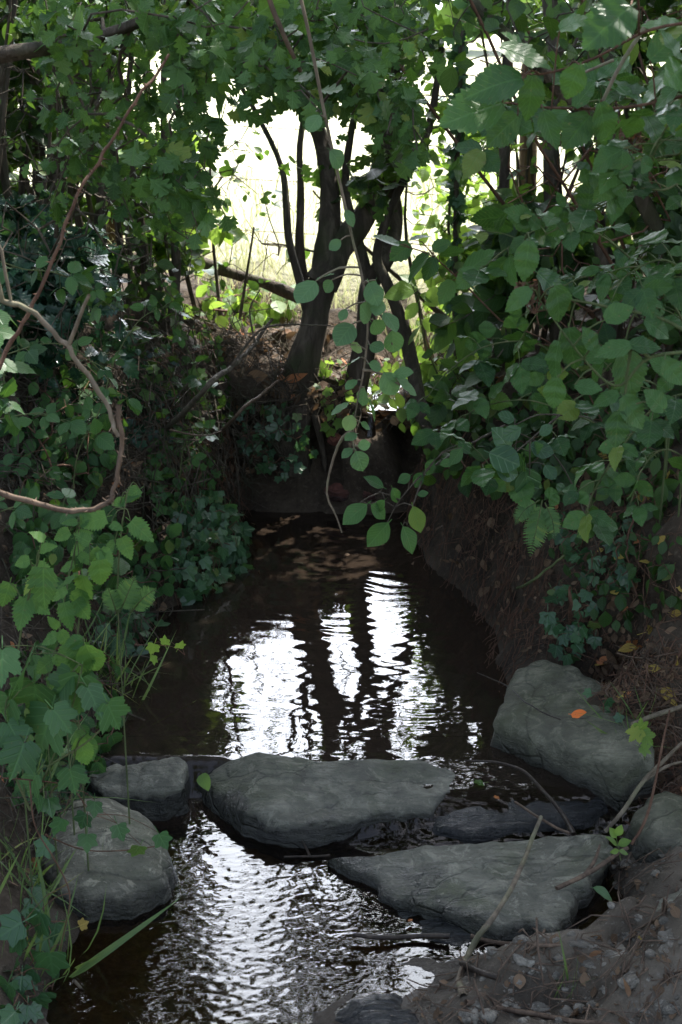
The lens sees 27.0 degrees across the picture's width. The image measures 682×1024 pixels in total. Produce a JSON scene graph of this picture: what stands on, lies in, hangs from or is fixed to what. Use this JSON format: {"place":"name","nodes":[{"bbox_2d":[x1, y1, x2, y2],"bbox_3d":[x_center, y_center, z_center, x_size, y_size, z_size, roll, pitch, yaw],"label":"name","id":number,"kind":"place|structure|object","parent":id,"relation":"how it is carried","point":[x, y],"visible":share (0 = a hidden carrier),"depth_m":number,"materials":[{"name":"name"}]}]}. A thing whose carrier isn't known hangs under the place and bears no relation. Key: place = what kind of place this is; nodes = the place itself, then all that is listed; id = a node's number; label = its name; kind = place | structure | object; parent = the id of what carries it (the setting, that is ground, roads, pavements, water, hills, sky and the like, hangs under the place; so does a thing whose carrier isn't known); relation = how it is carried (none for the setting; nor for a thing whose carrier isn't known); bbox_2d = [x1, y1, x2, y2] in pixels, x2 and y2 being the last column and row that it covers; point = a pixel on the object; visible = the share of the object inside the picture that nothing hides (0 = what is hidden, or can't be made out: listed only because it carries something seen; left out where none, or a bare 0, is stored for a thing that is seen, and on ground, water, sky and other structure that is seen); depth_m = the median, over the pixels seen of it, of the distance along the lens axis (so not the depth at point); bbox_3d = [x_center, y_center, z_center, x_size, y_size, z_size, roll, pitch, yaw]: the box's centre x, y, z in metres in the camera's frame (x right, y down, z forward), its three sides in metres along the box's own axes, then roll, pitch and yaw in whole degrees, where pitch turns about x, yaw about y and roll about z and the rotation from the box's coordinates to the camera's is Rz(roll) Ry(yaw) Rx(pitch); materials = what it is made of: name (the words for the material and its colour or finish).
{"place":"outdoors","nodes":[
{"label":"outdoors","id":0,"kind":"place"},
{"bbox_2d":[0,31,681,1023],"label":"ground","id":1,"kind":"structure","parent":0,"point":[392,453],"depth_m":4.36,"materials":[{"name":"soil"}]},
{"bbox_2d":[0,305,34,428],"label":"bramble","id":2,"kind":"object","parent":1,"relation":"on","point":[8,388],"visible":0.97,"depth_m":2.52,"materials":[{"name":"green plant"}]},
{"bbox_2d":[0,0,49,200],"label":"hazel shrub","id":3,"kind":"object","parent":1,"relation":"on","point":[34,131],"visible":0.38,"depth_m":4.65,"materials":[{"name":"green plant"}]},
{"bbox_2d":[0,531,59,887],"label":"nettle","id":4,"kind":"object","parent":1,"relation":"on","point":[41,582],"visible":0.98,"depth_m":2.68,"materials":[{"name":"green plant"}]},
{"bbox_2d":[0,873,67,1023],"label":"ivy patch","id":5,"kind":"object","parent":1,"relation":"on","point":[10,1014],"visible":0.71,"depth_m":2.69,"materials":[{"name":"green plant"}]},
{"bbox_2d":[0,488,88,528],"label":"bramble","id":6,"kind":"object","parent":1,"relation":"on","point":[23,512],"visible":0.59,"depth_m":2.93,"materials":[{"name":"green plant"}]},
{"bbox_2d":[0,753,104,915],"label":"grass tuft","id":7,"kind":"object","parent":1,"relation":"on","point":[25,877],"visible":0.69,"depth_m":2.95,"materials":[{"name":"plant"}]},
{"bbox_2d":[36,616,69,875],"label":"nettle","id":8,"kind":"object","parent":1,"relation":"on","point":[45,664],"visible":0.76,"depth_m":2.83,"materials":[{"name":"green plant"}]},
{"bbox_2d":[0,256,114,322],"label":"bramble","id":9,"kind":"object","parent":1,"relation":"on","point":[85,278],"visible":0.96,"depth_m":2.97,"materials":[{"name":"green plant"}]},
{"bbox_2d":[0,403,114,453],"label":"bramble","id":10,"kind":"object","parent":1,"relation":"on","point":[103,441],"visible":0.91,"depth_m":3.04,"materials":[{"name":"green plant"}]},
{"bbox_2d":[0,245,119,436],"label":"dry branch","id":11,"kind":"object","parent":1,"relation":"on","point":[51,329],"visible":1,"depth_m":2.12,"materials":[{"name":"wood"}]},
{"bbox_2d":[0,354,127,499],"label":"ground cover","id":12,"kind":"object","parent":1,"relation":"on","point":[54,452],"visible":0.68,"depth_m":4.14,"materials":[{"name":"green plant"}]},
{"bbox_2d":[0,404,128,515],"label":"hooked branch","id":13,"kind":"object","parent":1,"relation":"on","point":[35,502],"visible":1,"depth_m":2.21,"materials":[{"name":"wood"}]},
{"bbox_2d":[0,636,130,810],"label":"hop plant","id":14,"kind":"object","parent":1,"relation":"on","point":[47,719],"visible":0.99,"depth_m":2.67,"materials":[{"name":"green plant"}]},
{"bbox_2d":[5,640,132,805],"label":"ground cover","id":15,"kind":"object","parent":1,"relation":"on","point":[106,742],"visible":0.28,"depth_m":3.42,"materials":[{"name":"green plant"}]},
{"bbox_2d":[0,336,141,414],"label":"bramble","id":16,"kind":"object","parent":1,"relation":"on","point":[34,350],"visible":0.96,"depth_m":3.14,"materials":[{"name":"green plant"}]},
{"bbox_2d":[52,513,92,834],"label":"nettle","id":17,"kind":"object","parent":1,"relation":"on","point":[63,533],"visible":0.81,"depth_m":2.89,"materials":[{"name":"green plant"}]},
{"bbox_2d":[0,0,150,249],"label":"hazel shrub","id":18,"kind":"object","parent":1,"relation":"on","point":[87,204],"visible":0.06,"depth_m":5.58,"materials":[{"name":"green plant"}]},
{"bbox_2d":[0,188,152,487],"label":"holly bush","id":19,"kind":"object","parent":1,"relation":"on","point":[47,307],"visible":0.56,"depth_m":4.01,"materials":[{"name":"green plant"}]},
{"bbox_2d":[55,634,105,767],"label":"bramble","id":20,"kind":"object","parent":1,"relation":"on","point":[77,648],"visible":0.86,"depth_m":2.71,"materials":[{"name":"green plant"}]},
{"bbox_2d":[0,54,169,369],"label":"bramble cane","id":21,"kind":"object","parent":1,"relation":"on","point":[36,296],"visible":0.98,"depth_m":2.40,"materials":[{"name":"plant"}]},
{"bbox_2d":[56,532,113,870],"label":"nettle","id":22,"kind":"object","parent":1,"relation":"on","point":[101,560],"visible":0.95,"depth_m":2.74,"materials":[{"name":"green plant"}]},
{"bbox_2d":[0,777,172,1003],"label":"ivy trail","id":23,"kind":"object","parent":1,"relation":"on","point":[13,930],"visible":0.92,"depth_m":2.74,"materials":[{"name":"green plant"}]},
{"bbox_2d":[0,844,179,989],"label":"grass tuft","id":24,"kind":"object","parent":1,"relation":"on","point":[94,960],"visible":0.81,"depth_m":2.78,"materials":[{"name":"plant"}]},
{"bbox_2d":[4,479,181,623],"bbox_3d":[-0.731,0.109,3.977,0.294,0.475,0.908,7,20,19],"label":"ground cover","id":25,"kind":"object","parent":1,"relation":"on","point":[53,557],"visible":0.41,"depth_m":3.91,"materials":[{"name":"green plant"}]},
{"bbox_2d":[0,0,197,391],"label":"thorn thicket","id":26,"kind":"object","parent":1,"relation":"on","point":[166,264],"visible":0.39,"depth_m":3.91,"materials":[{"name":"green plant"}]},
{"bbox_2d":[1,0,203,320],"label":"hazel shrub","id":27,"kind":"object","parent":1,"relation":"on","point":[147,288],"visible":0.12,"depth_m":4.93,"materials":[{"name":"green plant"}]},
{"bbox_2d":[41,798,177,922],"bbox_3d":[-0.515,0.820,3.174,0.351,0.283,0.469,0,19,0],"label":"round boulder","id":28,"kind":"object","parent":1,"relation":"on","point":[134,887],"visible":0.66,"depth_m":3.03,"materials":[{"name":"grey stone"}]},
{"bbox_2d":[47,294,183,546],"bbox_3d":[-0.618,-0.187,3.746,0.413,0.795,0.184,4,19,10],"label":"bramble","id":29,"kind":"object","parent":1,"relation":"on","point":[99,408],"visible":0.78,"depth_m":3.68,"materials":[{"name":"green plant"}]},
{"bbox_2d":[79,482,153,823],"bbox_3d":[-0.447,0.391,2.993,0.140,0.951,0.086,8,21,22],"label":"nettle","id":30,"kind":"object","parent":1,"relation":"on","point":[138,527],"visible":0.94,"depth_m":2.86,"materials":[{"name":"green plant"}]},
{"bbox_2d":[102,575,156,614],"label":"leaf","id":31,"kind":"object","parent":30,"relation":"on","point":[128,595],"visible":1,"depth_m":2.94,"materials":[{"name":"green plant"}]},
{"bbox_2d":[49,599,194,701],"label":"grass tuft","id":32,"kind":"object","parent":1,"relation":"on","point":[117,662],"visible":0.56,"depth_m":3.78,"materials":[{"name":"plant"}]},
{"bbox_2d":[62,343,184,453],"bbox_3d":[-0.712,-0.361,4.529,0.300,0.342,0.678,16,24,38],"label":"ivy patch","id":33,"kind":"object","parent":1,"relation":"on","point":[130,420],"visible":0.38,"depth_m":4.52,"materials":[{"name":"green plant"}]},
{"bbox_2d":[90,575,170,657],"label":"grass tuft","id":34,"kind":"object","parent":1,"relation":"on","point":[130,647],"visible":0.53,"depth_m":4.02,"materials":[{"name":"green plant"}]},
{"bbox_2d":[87,757,190,820],"bbox_3d":[-0.469,0.722,3.413,0.260,0.253,0.175,-11,22,-28],"label":"wet rock","id":35,"kind":"object","parent":1,"relation":"on","point":[162,787],"visible":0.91,"depth_m":3.36,"materials":[{"name":"grey stone"}]},
{"bbox_2d":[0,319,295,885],"bbox_3d":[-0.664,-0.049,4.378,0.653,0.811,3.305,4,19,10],"label":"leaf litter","id":36,"kind":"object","parent":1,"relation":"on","point":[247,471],"visible":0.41,"depth_m":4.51,"materials":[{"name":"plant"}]},
{"bbox_2d":[0,297,327,904],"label":"ground cover","id":37,"kind":"object","parent":1,"relation":"on","point":[217,454],"visible":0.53,"depth_m":4.51,"materials":[{"name":"green plant"}]},
{"bbox_2d":[120,303,233,443],"bbox_3d":[-0.556,-0.478,4.938,0.374,0.472,0.974,0,19,0],"label":"ivy patch","id":38,"kind":"object","parent":1,"relation":"on","point":[202,374],"visible":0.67,"depth_m":4.77,"materials":[{"name":"green plant"}]},
{"bbox_2d":[105,122,254,320],"bbox_3d":[-0.609,-1.037,5.348,0.734,0.896,0.495,10,22,28],"label":"hedge bush","id":39,"kind":"object","parent":1,"relation":"on","point":[216,236],"visible":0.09,"depth_m":5.31,"materials":[{"name":"green plant"}]},
{"bbox_2d":[138,436,226,515],"bbox_3d":[-0.489,-0.137,4.614,0.162,0.248,0.532,9,21,25],"label":"ivy patch","id":40,"kind":"object","parent":1,"relation":"on","point":[155,458],"visible":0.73,"depth_m":4.52,"materials":[{"name":"green plant"}]},
{"bbox_2d":[161,278,218,490],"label":"bramble","id":41,"kind":"object","parent":1,"relation":"on","point":[192,380],"visible":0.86,"depth_m":4.32,"materials":[{"name":"green plant"}]},
{"bbox_2d":[155,489,254,605],"bbox_3d":[-0.410,0.089,4.575,0.220,0.349,0.626,9,21,24],"label":"ivy patch","id":42,"kind":"object","parent":1,"relation":"on","point":[230,549],"visible":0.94,"depth_m":4.53,"materials":[{"name":"green plant"}]},
{"bbox_2d":[0,0,452,249],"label":"hawthorn","id":43,"kind":"object","parent":1,"relation":"on","point":[256,61],"visible":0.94,"depth_m":3.01,"materials":[{"name":"green plant"}]},
{"bbox_2d":[293,0,416,532],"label":"hanging cane","id":44,"kind":"object","parent":43,"relation":"hanging from","point":[345,333],"visible":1,"depth_m":2.70,"materials":[{"name":"green plant"}]},
{"bbox_2d":[195,280,298,332],"bbox_3d":[-0.418,-0.810,5.784,0.378,0.303,1.062,2,19,7],"label":"weed patch","id":45,"kind":"object","parent":1,"relation":"on","point":[234,297],"visible":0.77,"depth_m":5.90,"materials":[{"name":"green plant"}]},
{"bbox_2d":[164,289,330,430],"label":"dry branch","id":46,"kind":"object","parent":1,"relation":"on","point":[240,356],"visible":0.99,"depth_m":3.97,"materials":[{"name":"brown plant"}]},
{"bbox_2d":[163,104,349,292],"bbox_3d":[-0.341,-1.046,5.526,0.606,1.158,0.557,-11,22,-30],"label":"thorn thicket","id":47,"kind":"object","parent":1,"relation":"on","point":[227,170],"visible":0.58,"depth_m":5.44,"materials":[{"name":"green plant"}]},
{"bbox_2d":[15,155,632,346],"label":"field grass","id":48,"kind":"structure","parent":1,"relation":"on","point":[245,257],"depth_m":6.91,"materials":[{"name":"plant"}]},
{"bbox_2d":[195,752,454,847],"bbox_3d":[-0.044,0.739,3.364,0.669,0.252,0.288,0,19,0],"label":"dam stone","id":49,"kind":"object","parent":1,"relation":"on","point":[286,802],"visible":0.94,"depth_m":3.32,"materials":[{"name":"grey stone"}]},
{"bbox_2d":[313,358,356,436],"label":"weed patch","id":50,"kind":"object","parent":1,"relation":"on","point":[327,429],"visible":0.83,"depth_m":5.13,"materials":[{"name":"green plant"}]},
{"bbox_2d":[228,0,444,477],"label":"leaning tree","id":51,"kind":"object","parent":1,"relation":"on","point":[371,187],"visible":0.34,"depth_m":5.13,"materials":[{"name":"brown plant"}]},
{"bbox_2d":[236,400,318,483],"bbox_3d":[-0.230,-0.257,5.158,0.301,0.313,0.101,0,19,0],"label":"ivy patch","id":52,"kind":"object","parent":51,"relation":"attached to","point":[269,465],"visible":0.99,"depth_m":5.15,"materials":[{"name":"green plant"}]},
{"bbox_2d":[197,295,504,440],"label":"leaf litter","id":53,"kind":"object","parent":1,"relation":"on","point":[290,334],"visible":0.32,"depth_m":5.18,"materials":[{"name":"plant"}]},
{"bbox_2d":[66,57,651,247],"bbox_3d":[0.005,-1.594,6.110,5.290,1.487,0.084,0,19,0],"label":"wire fence","id":54,"kind":"object","parent":1,"relation":"on","point":[110,227],"visible":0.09,"depth_m":6.12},
{"bbox_2d":[335,993,418,1023],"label":"mud stone","id":55,"kind":"object","parent":1,"relation":"on","point":[376,1009],"visible":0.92,"depth_m":2.66,"materials":[{"name":"stone"}]},
{"bbox_2d":[340,12,444,445],"bbox_3d":[-0.001,-2.342,5.206,1.722,4.095,1.365,0,19,0],"label":"dark tree","id":56,"kind":"object","parent":1,"relation":"on","point":[354,370],"visible":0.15,"depth_m":5.19,"materials":[{"name":"brown plant"}]},
{"bbox_2d":[384,268,448,373],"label":"bright shoot","id":57,"kind":"object","parent":1,"relation":"on","point":[401,290],"visible":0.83,"depth_m":4.83,"materials":[{"name":"green plant"}]},
{"bbox_2d":[372,16,492,476],"bbox_3d":[0.349,-0.971,5.110,0.453,1.542,0.930,3,19,9],"label":"crooked tree","id":58,"kind":"object","parent":1,"relation":"on","point":[411,361],"visible":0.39,"depth_m":5.04,"materials":[{"name":"brown plant"}]},
{"bbox_2d":[391,303,492,392],"bbox_3d":[0.399,-0.653,5.642,0.385,0.383,1.944,0,19,0],"label":"weed patch","id":59,"kind":"object","parent":1,"relation":"on","point":[428,371],"visible":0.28,"depth_m":5.24,"materials":[{"name":"green plant"}]},
{"bbox_2d":[312,131,575,342],"bbox_3d":[0.501,-1.070,5.623,0.734,1.120,1.006,18,26,42],"label":"privet bush","id":60,"kind":"object","parent":1,"relation":"on","point":[423,173],"visible":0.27,"depth_m":5.36,"materials":[{"name":"green plant"}]},
{"bbox_2d":[442,21,473,372],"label":"ivy column","id":61,"kind":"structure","parent":1,"relation":"on","point":[456,197],"depth_m":4.61,"materials":[{"name":"green plant"}]},
{"bbox_2d":[328,834,613,940],"bbox_3d":[0.287,0.867,3.050,0.656,0.215,0.359,0,19,0],"label":"flat stone","id":62,"kind":"object","parent":1,"relation":"on","point":[464,887],"visible":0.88,"depth_m":3.04,"materials":[{"name":"grey stone"}]},
{"bbox_2d":[456,815,542,996],"bbox_3d":[0.316,0.812,2.926,0.057,0.111,0.592,7,20,20],"label":"stick","id":63,"kind":"object","parent":62,"relation":"on","point":[479,935],"visible":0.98,"depth_m":2.87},
{"bbox_2d":[343,424,605,567],"bbox_3d":[0.402,0.029,3.420,0.982,0.523,0.143,-17,25,-41],"label":"bramble spray","id":64,"kind":"object","parent":1,"relation":"on","point":[378,534],"visible":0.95,"depth_m":3.12,"materials":[{"name":"green plant"}]},
{"bbox_2d":[397,410,556,695],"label":"rootlets","id":65,"kind":"object","parent":1,"relation":"hanging from","point":[476,528],"visible":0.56,"depth_m":4.29,"materials":[{"name":"plant"}]},
{"bbox_2d":[373,234,601,421],"bbox_3d":[0.472,-0.376,3.621,0.952,0.723,0.181,-14,23,-34],"label":"bramble spray","id":66,"kind":"object","parent":1,"relation":"on","point":[401,251],"visible":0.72,"depth_m":3.35,"materials":[{"name":"green plant"}]},
{"bbox_2d":[394,0,616,339],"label":"privet bush","id":67,"kind":"object","parent":1,"relation":"on","point":[441,109],"visible":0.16,"depth_m":5.21,"materials":[{"name":"green plant"}]},
{"bbox_2d":[410,392,606,502],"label":"ground cover","id":68,"kind":"object","parent":1,"relation":"on","point":[535,423],"visible":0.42,"depth_m":4.35,"materials":[{"name":"green plant"}]},
{"bbox_2d":[404,320,616,419],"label":"bramble","id":69,"kind":"object","parent":1,"relation":"on","point":[479,343],"visible":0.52,"depth_m":3.97,"materials":[{"name":"green plant"}]},
{"bbox_2d":[422,178,614,425],"bbox_3d":[0.683,-0.672,4.640,1.140,0.878,0.638,-10,21,-27],"label":"sapling","id":70,"kind":"object","parent":1,"relation":"on","point":[471,310],"visible":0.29,"depth_m":4.40,"materials":[{"name":"green plant"}]},
{"bbox_2d":[432,797,607,843],"bbox_3d":[0.421,0.775,3.381,0.468,0.254,0.307,0,19,0],"label":"overflow stone","id":71,"kind":"object","parent":1,"relation":"on","point":[475,825],"visible":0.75,"depth_m":3.26,"materials":[{"name":"stone"}]},
{"bbox_2d":[384,0,681,275],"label":"elder tree","id":72,"kind":"object","parent":1,"relation":"on","point":[513,13],"visible":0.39,"depth_m":3.49,"materials":[{"name":"green plant"}]},
{"bbox_2d":[391,650,681,1023],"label":"leaf litter","id":73,"kind":"object","parent":1,"relation":"on","point":[675,911],"visible":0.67,"depth_m":2.70,"materials":[{"name":"plant"}]},
{"bbox_2d":[513,499,561,555],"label":"leaf","id":74,"kind":"object","parent":1,"relation":"on","point":[540,518],"visible":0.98,"depth_m":3.53,"materials":[{"name":"green plant"}]},
{"bbox_2d":[398,0,681,368],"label":"thorn thicket","id":75,"kind":"object","parent":1,"relation":"on","point":[631,251],"visible":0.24,"depth_m":3.99,"materials":[{"name":"green plant"}]},
{"bbox_2d":[401,637,681,1023],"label":"twig litter","id":76,"kind":"object","parent":1,"relation":"on","point":[664,903],"visible":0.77,"depth_m":2.72,"materials":[{"name":"wood"}]},
{"bbox_2d":[411,352,678,479],"bbox_3d":[0.521,-0.224,3.714,0.731,0.389,0.334,6,20,16],"label":"bramble","id":77,"kind":"object","parent":1,"relation":"on","point":[587,427],"visible":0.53,"depth_m":3.69,"materials":[{"name":"green plant"}]},
{"bbox_2d":[418,438,681,855],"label":"twig litter","id":78,"kind":"object","parent":1,"relation":"on","point":[677,677],"visible":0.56,"depth_m":3.75,"materials":[{"name":"wood"}]},
{"bbox_2d":[425,432,681,793],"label":"leaf litter","id":79,"kind":"object","parent":1,"relation":"on","point":[608,657],"visible":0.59,"depth_m":3.79,"materials":[{"name":"plant"}]},
{"bbox_2d":[441,344,666,524],"bbox_3d":[0.561,-0.109,3.441,0.776,0.566,0.227,-15,24,-38],"label":"bramble","id":80,"kind":"object","parent":1,"relation":"on","point":[569,410],"visible":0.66,"depth_m":3.26,"materials":[{"name":"green plant"}]},
{"bbox_2d":[484,410,627,503],"bbox_3d":[0.557,-0.105,3.550,0.151,0.438,0.859,8,21,23],"label":"bramble spray","id":81,"kind":"object","parent":1,"relation":"on","point":[503,456],"visible":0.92,"depth_m":3.20,"materials":[{"name":"green plant"}]},
{"bbox_2d":[542,0,575,374],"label":"hedge tree","id":82,"kind":"object","parent":1,"relation":"on","point":[553,154],"visible":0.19,"depth_m":4.47,"materials":[{"name":"brown plant"}]},
{"bbox_2d":[438,0,681,156],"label":"bramble","id":83,"kind":"object","parent":1,"relation":"on","point":[478,105],"visible":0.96,"depth_m":2.25,"materials":[{"name":"green plant"}]},
{"bbox_2d":[448,50,681,182],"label":"bramble","id":84,"kind":"object","parent":1,"relation":"on","point":[474,158],"visible":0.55,"depth_m":2.68,"materials":[{"name":"green plant"}]},
{"bbox_2d":[455,205,681,516],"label":"bramble","id":85,"kind":"object","parent":1,"relation":"on","point":[486,216],"visible":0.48,"depth_m":2.94,"materials":[{"name":"green plant"}]},
{"bbox_2d":[539,584,601,665],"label":"ivy patch","id":86,"kind":"object","parent":1,"relation":"on","point":[576,633],"visible":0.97,"depth_m":3.82,"materials":[{"name":"green plant"}]},
{"bbox_2d":[490,660,654,812],"bbox_3d":[0.578,0.622,3.550,0.337,0.352,0.520,-16,25,-39],"label":"bank stone","id":87,"kind":"object","parent":1,"relation":"on","point":[612,768],"visible":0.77,"depth_m":3.42,"materials":[{"name":"stone"}]},
{"bbox_2d":[503,147,681,259],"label":"bramble","id":88,"kind":"object","parent":1,"relation":"on","point":[578,224],"visible":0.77,"depth_m":2.54,"materials":[{"name":"green plant"}]},
{"bbox_2d":[503,255,681,394],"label":"bramble","id":89,"kind":"object","parent":1,"relation":"on","point":[517,374],"visible":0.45,"depth_m":3.44,"materials":[{"name":"green plant"}]},
{"bbox_2d":[505,232,681,447],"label":"bramble","id":90,"kind":"object","parent":1,"relation":"on","point":[570,346],"visible":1,"depth_m":2.39,"materials":[{"name":"green plant"}]},
{"bbox_2d":[552,510,641,602],"bbox_3d":[0.705,0.103,3.885,0.189,0.197,0.430,-3,19,-8],"label":"ivy patch","id":91,"kind":"object","parent":1,"relation":"on","point":[593,579],"visible":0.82,"depth_m":3.83,"materials":[{"name":"green plant"}]},
{"bbox_2d":[520,334,681,511],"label":"ground cover","id":92,"kind":"object","parent":1,"relation":"on","point":[589,454],"visible":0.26,"depth_m":4.02,"materials":[{"name":"green plant"}]},
{"bbox_2d":[520,0,681,298],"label":"privet bush","id":93,"kind":"object","parent":1,"relation":"on","point":[653,9],"visible":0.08,"depth_m":5.25,"materials":[{"name":"green plant"}]},
{"bbox_2d":[535,472,681,632],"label":"ground cover","id":94,"kind":"object","parent":1,"relation":"on","point":[663,572],"visible":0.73,"depth_m":3.74,"materials":[{"name":"green plant"}]},
{"bbox_2d":[544,356,681,545],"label":"bramble","id":95,"kind":"object","parent":1,"relation":"on","point":[601,525],"visible":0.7,"depth_m":2.91,"materials":[{"name":"green plant"}]},
{"bbox_2d":[576,117,681,202],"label":"bramble","id":96,"kind":"object","parent":1,"relation":"on","point":[607,190],"visible":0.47,"depth_m":2.42,"materials":[{"name":"green plant"}]},
{"bbox_2d":[579,228,681,319],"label":"bramble","id":97,"kind":"object","parent":1,"relation":"on","point":[658,281],"visible":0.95,"depth_m":2.49,"materials":[{"name":"green plant"}]},
{"bbox_2d":[592,15,681,186],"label":"bramble","id":98,"kind":"object","parent":1,"relation":"on","point":[615,157],"visible":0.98,"depth_m":2.25,"materials":[{"name":"green plant"}]},
{"bbox_2d":[595,65,681,414],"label":"privet bush","id":99,"kind":"object","parent":1,"relation":"on","point":[631,216],"visible":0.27,"depth_m":3.95,"materials":[{"name":"green plant"}]},
{"bbox_2d":[597,449,681,525],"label":"bramble","id":100,"kind":"object","parent":1,"relation":"on","point":[614,491],"visible":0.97,"depth_m":2.95,"materials":[{"name":"green plant"}]},
{"bbox_2d":[623,791,681,862],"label":"edge stone","id":101,"kind":"object","parent":1,"relation":"on","point":[662,830],"visible":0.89,"depth_m":3.10,"materials":[{"name":"stone"}]},
{"bbox_2d":[46,345,659,1023],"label":"water","id":102,"kind":"structure","parent":0,"point":[306,643],"depth_m":3.53,"materials":[{"name":"liquid"}]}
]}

